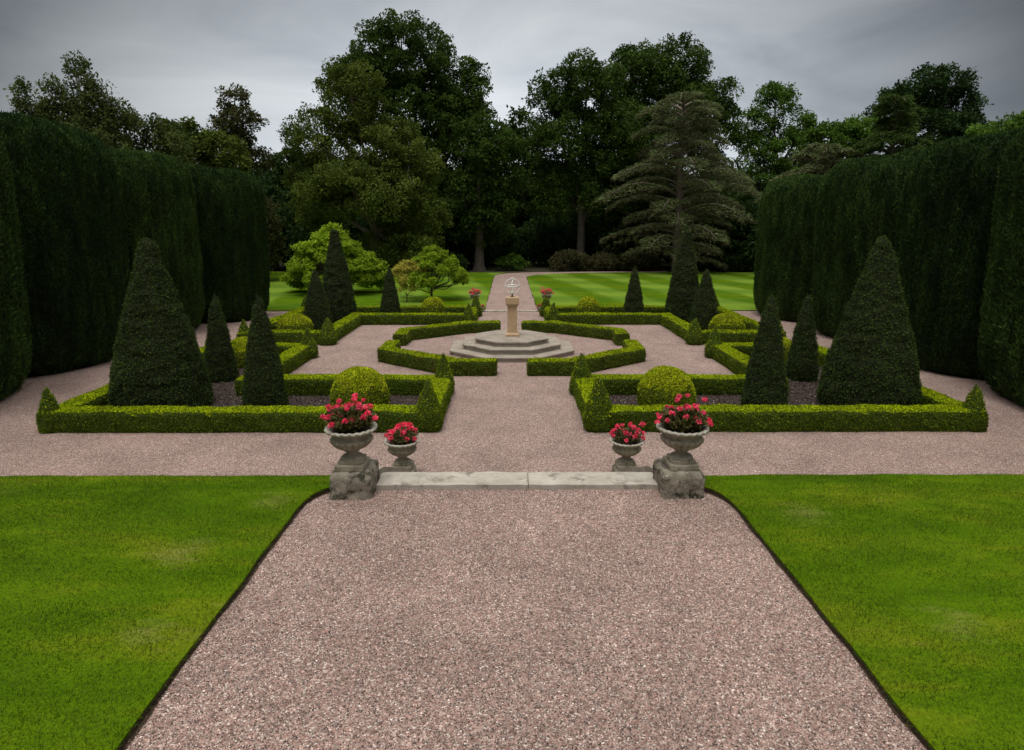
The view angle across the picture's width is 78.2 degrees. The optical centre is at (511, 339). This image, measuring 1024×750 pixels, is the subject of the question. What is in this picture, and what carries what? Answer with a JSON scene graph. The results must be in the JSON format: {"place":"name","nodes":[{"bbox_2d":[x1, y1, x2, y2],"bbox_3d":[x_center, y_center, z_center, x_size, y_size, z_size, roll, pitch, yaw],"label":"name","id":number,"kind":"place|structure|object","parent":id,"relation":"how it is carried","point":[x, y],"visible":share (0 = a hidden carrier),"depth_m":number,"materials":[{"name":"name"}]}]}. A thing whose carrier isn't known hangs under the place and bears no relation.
{"place":"outdoors","nodes":[
{"label":"outdoors","id":0,"kind":"place"},
{"bbox_2d":[0,473,330,749],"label":"terrace lawn","id":1,"kind":"structure","parent":0,"point":[157,634],"depth_m":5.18,"materials":[{"name":"plant"}]},
{"bbox_2d":[266,272,504,310],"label":"lawn","id":2,"kind":"structure","parent":0,"point":[283,296],"depth_m":38.06,"materials":[{"name":"plant"}]},
{"bbox_2d":[3,49,142,151],"bbox_3d":[-23.753,-8.765,34.050,7.461,13.518,5.407,0,10,0],"label":"birch tree","id":3,"kind":"object","parent":2,"relation":"on","point":[106,123],"visible":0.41,"depth_m":33.89,"materials":[{"name":"green plant"}]},
{"bbox_2d":[124,106,197,164],"bbox_3d":[-21.029,-8.210,38.124,4.967,10.964,4.045,0,10,0],"label":"birch tree","id":4,"kind":"object","parent":2,"relation":"on","point":[169,133],"visible":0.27,"depth_m":36.66,"materials":[{"name":"green plant"}]},
{"bbox_2d":[153,115,252,174],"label":"chestnut tree","id":5,"kind":"object","parent":2,"relation":"on","point":[206,146],"visible":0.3,"depth_m":43.36,"materials":[{"name":"green plant"}]},
{"bbox_2d":[205,82,277,175],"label":"scots pine","id":6,"kind":"object","parent":2,"relation":"on","point":[234,124],"visible":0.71,"depth_m":47.09,"materials":[{"name":"green plant"}]},
{"bbox_2d":[265,196,289,281],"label":"hawthorn bush","id":7,"kind":"object","parent":2,"relation":"on","point":[275,241],"visible":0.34,"depth_m":45.53,"materials":[{"name":"green plant"}]},
{"bbox_2d":[279,222,398,291],"bbox_3d":[-10.782,-4.840,37.773,7.041,4.460,5.672,3,11,17],"label":"maple tree","id":8,"kind":"object","parent":2,"relation":"on","point":[364,267],"visible":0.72,"depth_m":36.84,"materials":[{"name":"green plant"}]},
{"bbox_2d":[276,59,453,271],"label":"lime tree","id":9,"kind":"object","parent":2,"relation":"on","point":[320,181],"visible":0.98,"depth_m":46.80,"materials":[{"name":"green plant"}]},
{"bbox_2d":[392,259,427,301],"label":"smoke bush","id":10,"kind":"object","parent":2,"relation":"on","point":[411,266],"visible":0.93,"depth_m":33.48,"materials":[{"name":"green plant"}]},
{"bbox_2d":[395,243,470,296],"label":"maple tree","id":11,"kind":"object","parent":2,"relation":"on","point":[427,255],"visible":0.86,"depth_m":33.87,"materials":[{"name":"green plant"}]},
{"bbox_2d":[384,436,419,468],"bbox_3d":[-1.799,1.881,10.348,0.578,0.490,0.585,0,10,1],"label":"stone urn","id":12,"kind":"object","parent":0,"point":[402,451],"visible":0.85,"depth_m":10.22,"materials":[{"name":"grey stone"}]},
{"bbox_2d":[384,422,418,443],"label":"geranium","id":13,"kind":"object","parent":12,"relation":"on","point":[396,434],"visible":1,"depth_m":10.21,"materials":[{"name":"red plant"}]},
{"bbox_2d":[0,311,1023,475],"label":"gravel court","id":14,"kind":"object","parent":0,"point":[511,417],"visible":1,"depth_m":12.29,"materials":[{"name":"beige gravel"}]},
{"bbox_2d":[0,135,33,400],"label":"clipped yew","id":15,"kind":"object","parent":14,"relation":"on","point":[16,348],"visible":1,"depth_m":15.06,"materials":[{"name":"green plant"}]},
{"bbox_2d":[37,387,60,433],"bbox_3d":[-9.382,1.425,12.805,0.514,0.963,0.536,0,10,0],"label":"box pyramid","id":16,"kind":"object","parent":14,"relation":"on","point":[48,403],"visible":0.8,"depth_m":12.66,"materials":[{"name":"green plant"}]},
{"bbox_2d":[0,110,130,376],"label":"clipped yew","id":17,"kind":"object","parent":14,"relation":"on","point":[70,213],"visible":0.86,"depth_m":17.44,"materials":[{"name":"green plant"}]},
{"bbox_2d":[109,148,205,329],"bbox_3d":[-14.395,-3.578,23.617,4.834,6.888,5.275,0,10,0],"label":"clipped yew","id":18,"kind":"object","parent":14,"relation":"on","point":[159,200],"visible":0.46,"depth_m":22.53,"materials":[{"name":"green plant"}]},
{"bbox_2d":[185,164,269,322],"bbox_3d":[-13.361,-4.239,27.727,5.041,6.732,4.252,0,10,0],"label":"clipped yew","id":19,"kind":"object","parent":14,"relation":"on","point":[232,213],"visible":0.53,"depth_m":26.37,"materials":[{"name":"green plant"}]},
{"bbox_2d":[35,342,452,432],"bbox_3d":[-5.544,0.994,16.384,8.212,0.544,7.658,0,10,0],"label":"box hedge","id":20,"kind":"object","parent":14,"relation":"on","point":[92,411],"visible":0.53,"depth_m":12.73,"materials":[{"name":"green plant"}]},
{"bbox_2d":[206,368,419,406],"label":"bed soil","id":21,"kind":"structure","parent":14,"relation":"on","point":[225,395],"depth_m":15.14,"materials":[{"name":"grey soil"}]},
{"bbox_2d":[107,237,214,406],"bbox_3d":[-8.005,-0.306,14.128,2.142,3.936,2.103,0,10,0],"label":"yew cone","id":22,"kind":"object","parent":21,"relation":"on","point":[157,359],"visible":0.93,"depth_m":13.62,"materials":[{"name":"green plant"}]},
{"bbox_2d":[203,293,238,382],"bbox_3d":[-7.842,-0.028,16.828,0.875,2.418,0.884,0,10,0],"label":"yew cone","id":23,"kind":"object","parent":21,"relation":"on","point":[221,361],"visible":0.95,"depth_m":16.63,"materials":[{"name":"green plant"}]},
{"bbox_2d":[231,336,247,367],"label":"golden box dome","id":24,"kind":"structure","parent":21,"relation":"on","point":[239,346],"depth_m":18.29,"materials":[{"name":"green plant"}]},
{"bbox_2d":[240,295,288,405],"bbox_3d":[-5.530,0.349,13.967,1.005,2.683,1.009,0,10,0],"label":"yew cone","id":25,"kind":"object","parent":21,"relation":"on","point":[263,384],"visible":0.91,"depth_m":13.71,"materials":[{"name":"green plant"}]},
{"bbox_2d":[329,365,389,405],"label":"golden box dome","id":26,"kind":"structure","parent":21,"relation":"on","point":[369,384],"depth_m":13.78,"materials":[{"name":"green plant"}]},
{"bbox_2d":[318,316,337,345],"bbox_3d":[-6.443,-0.283,22.024,0.693,1.047,0.700,0,10,0],"label":"box pyramid","id":27,"kind":"object","parent":14,"relation":"on","point":[328,335],"visible":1,"depth_m":21.84,"materials":[{"name":"green plant"}]},
{"bbox_2d":[236,305,478,344],"bbox_3d":[-5.585,-0.687,25.591,8.250,0.583,7.505,0,10,0],"label":"box hedge","id":28,"kind":"object","parent":14,"relation":"on","point":[373,315],"visible":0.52,"depth_m":26.31,"materials":[{"name":"green plant"}]},
{"bbox_2d":[416,379,443,432],"bbox_3d":[-1.712,1.349,12.897,0.622,1.097,0.642,0,10,0],"label":"box pyramid","id":29,"kind":"object","parent":14,"relation":"on","point":[427,402],"visible":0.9,"depth_m":12.72,"materials":[{"name":"green plant"}]},
{"bbox_2d":[376,339,497,375],"bbox_3d":[-2.494,0.571,18.744,4.927,0.537,1.407,9,13,40],"label":"box hedge","id":30,"kind":"object","parent":14,"relation":"on","point":[391,352],"visible":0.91,"depth_m":17.96,"materials":[{"name":"green plant"}]},
{"bbox_2d":[392,320,500,345],"bbox_3d":[-2.484,-0.300,23.532,4.827,0.546,1.322,-8,13,-39],"label":"box hedge","id":31,"kind":"object","parent":14,"relation":"on","point":[405,336],"visible":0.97,"depth_m":23.64,"materials":[{"name":"green plant"}]},
{"bbox_2d":[449,330,573,361],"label":"stepped plinth","id":32,"kind":"structure","parent":14,"relation":"on","point":[525,345],"depth_m":20.10,"materials":[{"name":"stone"}]},
{"bbox_2d":[505,296,518,336],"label":"sundial pillar","id":33,"kind":"structure","parent":32,"relation":"on","point":[512,303],"depth_m":20.77,"materials":[{"name":"beige stone"}]},
{"bbox_2d":[521,320,629,345],"bbox_3d":[2.427,-0.304,23.554,4.834,0.543,1.342,8,13,38],"label":"box hedge","id":34,"kind":"object","parent":14,"relation":"on","point":[617,336],"visible":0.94,"depth_m":23.68,"materials":[{"name":"green plant"}]},
{"bbox_2d":[568,353,590,395],"bbox_3d":[1.708,0.865,15.563,0.642,1.084,0.637,0,10,0],"label":"box pyramid","id":35,"kind":"object","parent":14,"relation":"on","point":[581,370],"visible":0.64,"depth_m":15.43,"materials":[{"name":"green plant"}]},
{"bbox_2d":[526,339,646,375],"bbox_3d":[2.491,0.571,18.777,4.939,0.540,1.406,-9,14,-40],"label":"box hedge","id":36,"kind":"object","parent":14,"relation":"on","point":[631,351],"visible":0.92,"depth_m":17.97,"materials":[{"name":"green plant"}]},
{"bbox_2d":[582,377,611,432],"bbox_3d":[1.769,1.318,12.899,0.681,1.135,0.661,0,10,0],"label":"box pyramid","id":37,"kind":"object","parent":14,"relation":"on","point":[599,405],"visible":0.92,"depth_m":12.71,"materials":[{"name":"green plant"}]},
{"bbox_2d":[543,305,786,343],"bbox_3d":[5.521,-0.697,25.648,8.237,0.587,7.495,0,10,0],"label":"box hedge","id":38,"kind":"object","parent":14,"relation":"on","point":[649,315],"visible":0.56,"depth_m":26.36,"materials":[{"name":"green plant"}]},
{"bbox_2d":[685,317,703,344],"bbox_3d":[6.410,-0.279,22.088,0.678,1.004,0.668,0,10,0],"label":"box pyramid","id":39,"kind":"object","parent":14,"relation":"on","point":[693,335],"visible":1,"depth_m":21.92,"materials":[{"name":"green plant"}]},
{"bbox_2d":[609,366,822,404],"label":"bed soil","id":40,"kind":"structure","parent":14,"relation":"on","point":[802,393],"depth_m":15.27,"materials":[{"name":"grey soil"}]},
{"bbox_2d":[636,365,696,405],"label":"golden box dome","id":41,"kind":"structure","parent":40,"relation":"on","point":[663,385],"depth_m":13.80,"materials":[{"name":"green plant"}]},
{"bbox_2d":[740,295,788,405],"bbox_3d":[5.675,0.342,14.009,1.029,2.684,1.022,0,10,0],"label":"yew cone","id":42,"kind":"object","parent":40,"relation":"on","point":[765,382],"visible":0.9,"depth_m":13.76,"materials":[{"name":"green plant"}]},
{"bbox_2d":[786,294,819,381],"bbox_3d":[7.850,-0.030,16.911,0.878,2.397,0.871,0,10,0],"label":"yew cone","id":43,"kind":"object","parent":40,"relation":"on","point":[802,363],"visible":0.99,"depth_m":16.71,"materials":[{"name":"green plant"}]},
{"bbox_2d":[816,234,922,406],"bbox_3d":[8.162,-0.344,14.206,2.094,4.004,2.070,0,10,0],"label":"yew cone","id":44,"kind":"object","parent":40,"relation":"on","point":[871,356],"visible":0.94,"depth_m":13.71,"materials":[{"name":"green plant"}]},
{"bbox_2d":[573,342,988,432],"bbox_3d":[5.562,0.986,16.445,8.208,0.541,7.658,0,10,0],"label":"box hedge","id":45,"kind":"object","parent":14,"relation":"on","point":[935,411],"visible":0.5,"depth_m":12.79,"materials":[{"name":"green plant"}]},
{"bbox_2d":[753,173,825,321],"bbox_3d":[13.564,-4.118,28.137,5.146,6.404,5.089,0,10,0],"label":"clipped yew","id":46,"kind":"object","parent":14,"relation":"on","point":[784,245],"visible":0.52,"depth_m":26.74,"materials":[{"name":"green plant"}]},
{"bbox_2d":[810,148,922,337],"bbox_3d":[13.806,-3.312,22.942,4.939,6.732,5.921,0,10,0],"label":"clipped yew","id":47,"kind":"object","parent":14,"relation":"on","point":[858,199],"visible":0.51,"depth_m":21.79,"materials":[{"name":"green plant"}]},
{"bbox_2d":[894,128,1019,379],"bbox_3d":[13.783,-2.462,18.063,4.990,6.720,4.864,0,10,0],"label":"clipped yew","id":48,"kind":"object","parent":14,"relation":"on","point":[943,225],"visible":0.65,"depth_m":17.01,"materials":[{"name":"green plant"}]},
{"bbox_2d":[961,384,988,431],"bbox_3d":[9.443,1.393,12.882,0.544,0.993,0.549,0,10,0],"label":"box pyramid","id":49,"kind":"object","parent":14,"relation":"on","point":[974,402],"visible":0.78,"depth_m":12.75,"materials":[{"name":"green plant"}]},
{"bbox_2d":[977,125,1023,406],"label":"clipped yew","id":50,"kind":"object","parent":14,"relation":"on","point":[1000,346],"visible":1,"depth_m":14.71,"materials":[{"name":"green plant"}]},
{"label":"bed soil","id":51,"kind":"structure","parent":14,"relation":"on","visible":0},
{"bbox_2d":[276,313,314,330],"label":"golden box dome","id":52,"kind":"structure","parent":51,"relation":"on","point":[296,321],"depth_m":23.05,"materials":[{"name":"green plant"}]},
{"bbox_2d":[303,269,332,329],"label":"yew cone","id":53,"kind":"object","parent":51,"relation":"on","point":[317,311],"visible":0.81,"depth_m":24.78,"materials":[{"name":"green plant"}]},
{"bbox_2d":[322,229,356,322],"bbox_3d":[-7.526,-2.733,27.119,1.655,4.067,1.638,0,10,0],"label":"yew cone","id":54,"kind":"object","parent":51,"relation":"on","point":[338,286],"visible":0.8,"depth_m":26.68,"materials":[{"name":"green plant"}]},
{"bbox_2d":[379,267,401,312],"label":"yew cone","id":55,"kind":"object","parent":51,"relation":"on","point":[389,302],"visible":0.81,"depth_m":27.31,"materials":[{"name":"green plant"}]},
{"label":"bed soil","id":56,"kind":"structure","parent":14,"relation":"on","visible":0},
{"bbox_2d":[623,266,643,312],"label":"yew cone","id":57,"kind":"object","parent":56,"relation":"on","point":[634,297],"visible":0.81,"depth_m":27.36,"materials":[{"name":"green plant"}]},
{"bbox_2d":[664,228,699,321],"bbox_3d":[7.448,-2.739,27.191,1.649,4.053,1.635,0,10,0],"label":"yew cone","id":58,"kind":"object","parent":56,"relation":"on","point":[683,288],"visible":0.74,"depth_m":26.75,"materials":[{"name":"green plant"}]},
{"bbox_2d":[688,269,718,329],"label":"yew cone","id":59,"kind":"object","parent":56,"relation":"on","point":[704,311],"visible":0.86,"depth_m":24.85,"materials":[{"name":"green plant"}]},
{"bbox_2d":[707,312,745,329],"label":"golden box dome","id":60,"kind":"structure","parent":56,"relation":"on","point":[728,321],"depth_m":23.12,"materials":[{"name":"green plant"}]},
{"bbox_2d":[270,258,753,309],"bbox_3d":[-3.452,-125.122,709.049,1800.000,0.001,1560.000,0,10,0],"label":"ground","id":61,"kind":"structure","parent":0,"point":[665,266],"depth_m":59.48,"materials":[{"name":"green plant"}]},
{"bbox_2d":[264,176,299,270],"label":"laurel bush","id":62,"kind":"object","parent":61,"relation":"on","point":[277,188],"visible":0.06,"depth_m":56.70,"materials":[{"name":"green plant"}]},
{"bbox_2d":[271,199,333,262],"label":"laurel bush","id":63,"kind":"object","parent":61,"relation":"on","point":[296,237],"visible":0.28,"depth_m":54.53,"materials":[{"name":"green plant"}]},
{"bbox_2d":[260,145,352,223],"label":"oak tree","id":64,"kind":"object","parent":61,"relation":"on","point":[280,158],"visible":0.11,"depth_m":57.09,"materials":[{"name":"green plant"}]},
{"bbox_2d":[339,197,398,256],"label":"laurel bush","id":65,"kind":"object","parent":61,"relation":"on","point":[355,232],"visible":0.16,"depth_m":54.20,"materials":[{"name":"green plant"}]},
{"bbox_2d":[321,7,497,213],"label":"oak tree","id":66,"kind":"object","parent":61,"relation":"on","point":[446,102],"visible":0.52,"depth_m":56.44,"materials":[{"name":"green plant"}]},
{"bbox_2d":[420,109,532,270],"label":"oak tree","id":67,"kind":"object","parent":61,"relation":"on","point":[492,201],"visible":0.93,"depth_m":56.01,"materials":[{"name":"green plant"}]},
{"bbox_2d":[484,216,526,263],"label":"laurel bush","id":68,"kind":"object","parent":61,"relation":"on","point":[509,237],"visible":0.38,"depth_m":63.11,"materials":[{"name":"green plant"}]},
{"bbox_2d":[493,252,530,269],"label":"fern bush","id":69,"kind":"object","parent":61,"relation":"on","point":[511,261],"visible":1,"depth_m":57.65,"materials":[{"name":"green plant"}]},
{"bbox_2d":[492,105,561,223],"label":"oak tree","id":70,"kind":"object","parent":61,"relation":"on","point":[525,133],"visible":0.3,"depth_m":70.03,"materials":[{"name":"green plant"}]},
{"bbox_2d":[501,209,565,265],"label":"laurel bush","id":71,"kind":"object","parent":61,"relation":"on","point":[532,231],"visible":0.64,"depth_m":63.56,"materials":[{"name":"green plant"}]},
{"bbox_2d":[528,202,608,264],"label":"laurel bush","id":72,"kind":"object","parent":61,"relation":"on","point":[568,238],"visible":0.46,"depth_m":63.40,"materials":[{"name":"green plant"}]},
{"bbox_2d":[547,248,593,270],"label":"rhododendron","id":73,"kind":"object","parent":61,"relation":"on","point":[571,259],"visible":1,"depth_m":56.55,"materials":[{"name":"green plant"}]},
{"bbox_2d":[518,47,648,269],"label":"oak tree","id":74,"kind":"object","parent":61,"relation":"on","point":[591,150],"visible":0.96,"depth_m":56.35,"materials":[{"name":"green plant"}]},
{"bbox_2d":[589,251,622,270],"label":"rhododendron","id":75,"kind":"object","parent":61,"relation":"on","point":[602,260],"visible":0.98,"depth_m":56.93,"materials":[{"name":"green plant"}]},
{"bbox_2d":[585,197,660,267],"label":"laurel bush","id":76,"kind":"object","parent":61,"relation":"on","point":[602,231],"visible":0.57,"depth_m":58.95,"materials":[{"name":"green plant"}]},
{"bbox_2d":[618,251,662,270],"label":"rhododendron","id":77,"kind":"object","parent":61,"relation":"on","point":[640,261],"visible":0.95,"depth_m":56.72,"materials":[{"name":"green plant"}]},
{"bbox_2d":[592,30,752,265],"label":"oak tree","id":78,"kind":"object","parent":61,"relation":"on","point":[663,77],"visible":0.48,"depth_m":61.03,"materials":[{"name":"green plant"}]},
{"bbox_2d":[592,90,761,271],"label":"cedar tree","id":79,"kind":"object","parent":61,"relation":"on","point":[657,148],"visible":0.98,"depth_m":52.91,"materials":[{"name":"green plant"}]},
{"bbox_2d":[643,194,716,269],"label":"laurel bush","id":80,"kind":"object","parent":61,"relation":"on","point":[669,260],"visible":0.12,"depth_m":59.78,"materials":[{"name":"green plant"}]},
{"bbox_2d":[699,184,762,271],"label":"laurel bush","id":81,"kind":"object","parent":61,"relation":"on","point":[740,239],"visible":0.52,"depth_m":56.25,"materials":[{"name":"green plant"}]},
{"bbox_2d":[716,80,818,213],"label":"ash tree","id":82,"kind":"object","parent":61,"relation":"on","point":[759,169],"visible":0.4,"depth_m":66.26,"materials":[{"name":"green plant"}]},
{"bbox_2d":[0,0,1023,183],"label":"sky","id":83,"kind":"structure","parent":0,"point":[168,58],"materials":[{"name":"grey"}]},
{"bbox_2d":[125,488,926,749],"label":"terrace path","id":84,"kind":"structure","parent":0,"point":[708,497],"depth_m":4.56,"materials":[{"name":"beige gravel"}]},
{"bbox_2d":[122,491,329,749],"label":"soil edge","id":85,"kind":"object","parent":84,"relation":"on","point":[141,724],"visible":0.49,"depth_m":4.47,"materials":[{"name":"brown soil"}]},
{"bbox_2d":[329,459,379,499],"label":"pedestal block","id":86,"kind":"structure","parent":84,"relation":"on","point":[352,485],"depth_m":6.96,"materials":[{"name":"stone"}]},
{"bbox_2d":[324,421,377,471],"bbox_3d":[-1.803,1.210,7.104,0.578,0.490,0.583,0,10,2],"label":"stone urn","id":87,"kind":"object","parent":86,"relation":"on","point":[351,445],"visible":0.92,"depth_m":6.98,"materials":[{"name":"grey stone"}]},
{"bbox_2d":[320,393,377,431],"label":"geranium","id":88,"kind":"object","parent":87,"relation":"on","point":[349,416],"visible":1,"depth_m":6.94,"materials":[{"name":"red plant"}]},
{"bbox_2d":[653,458,704,498],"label":"pedestal block","id":89,"kind":"structure","parent":84,"relation":"on","point":[681,484],"depth_m":6.97,"materials":[{"name":"stone"}]},
{"bbox_2d":[656,423,709,470],"bbox_3d":[1.916,1.207,7.120,0.580,0.489,0.587,-1,10,-5],"label":"stone urn","id":90,"kind":"object","parent":89,"relation":"on","point":[680,457],"visible":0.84,"depth_m":6.99,"materials":[{"name":"grey stone"}]},
{"bbox_2d":[654,394,712,432],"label":"geranium","id":91,"kind":"object","parent":90,"relation":"on","point":[683,418],"visible":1,"depth_m":6.96,"materials":[{"name":"red plant"}]},
{"bbox_2d":[704,491,927,749],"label":"soil edge","id":92,"kind":"object","parent":84,"relation":"on","point":[860,665],"visible":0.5,"depth_m":4.53,"materials":[{"name":"brown soil"}]},
{"bbox_2d":[486,271,666,309],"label":"gravel path","id":93,"kind":"structure","parent":0,"point":[499,293],"depth_m":40.17,"materials":[{"name":"beige gravel"}]},
{"bbox_2d":[612,464,616,471],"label":"pedestal block","id":94,"kind":"structure","parent":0,"point":[614,468],"depth_m":10.45,"materials":[{"name":"stone"}]},
{"bbox_2d":[609,436,644,467],"bbox_3d":[1.882,1.878,10.365,0.585,0.491,0.585,0,10,1],"label":"stone urn","id":95,"kind":"object","parent":94,"relation":"on","point":[625,451],"visible":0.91,"depth_m":10.24,"materials":[{"name":"grey stone"}]},
{"bbox_2d":[609,421,645,443],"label":"geranium","id":96,"kind":"object","parent":95,"relation":"on","point":[626,434],"visible":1,"depth_m":10.22,"materials":[{"name":"red plant"}]},
{"bbox_2d":[526,272,757,310],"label":"lawn","id":97,"kind":"structure","parent":0,"point":[734,291],"depth_m":41.66,"materials":[{"name":"plant"}]},
{"bbox_2d":[755,141,863,212],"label":"cedar tree","id":98,"kind":"object","parent":97,"relation":"on","point":[820,164],"visible":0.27,"depth_m":46.47,"materials":[{"name":"green plant"}]},
{"bbox_2d":[792,113,880,174],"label":"chestnut tree","id":99,"kind":"object","parent":97,"relation":"on","point":[850,131],"visible":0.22,"depth_m":48.42,"materials":[{"name":"green plant"}]},
{"bbox_2d":[846,92,935,157],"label":"fir tree","id":100,"kind":"object","parent":97,"relation":"on","point":[902,133],"visible":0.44,"depth_m":44.46,"materials":[{"name":"green plant"}]},
{"bbox_2d":[860,61,993,149],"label":"pine tree","id":101,"kind":"object","parent":97,"relation":"on","point":[941,120],"visible":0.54,"depth_m":48.19,"materials":[{"name":"green plant"}]},
{"bbox_2d":[964,110,1023,136],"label":"garden tree","id":102,"kind":"object","parent":97,"relation":"on","point":[1015,121],"visible":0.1,"depth_m":36.23,"materials":[{"name":"green plant"}]},
{"bbox_2d":[704,472,1023,749],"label":"terrace lawn","id":103,"kind":"structure","parent":0,"point":[924,717],"depth_m":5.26,"materials":[{"name":"plant"}]},
{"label":"terrace bank","id":104,"kind":"structure","parent":0,"visible":0},
{"bbox_2d":[376,471,657,489],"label":"stone steps","id":105,"kind":"structure","parent":104,"relation":"on","point":[487,480],"depth_m":7.33,"materials":[{"name":"beige stone"}]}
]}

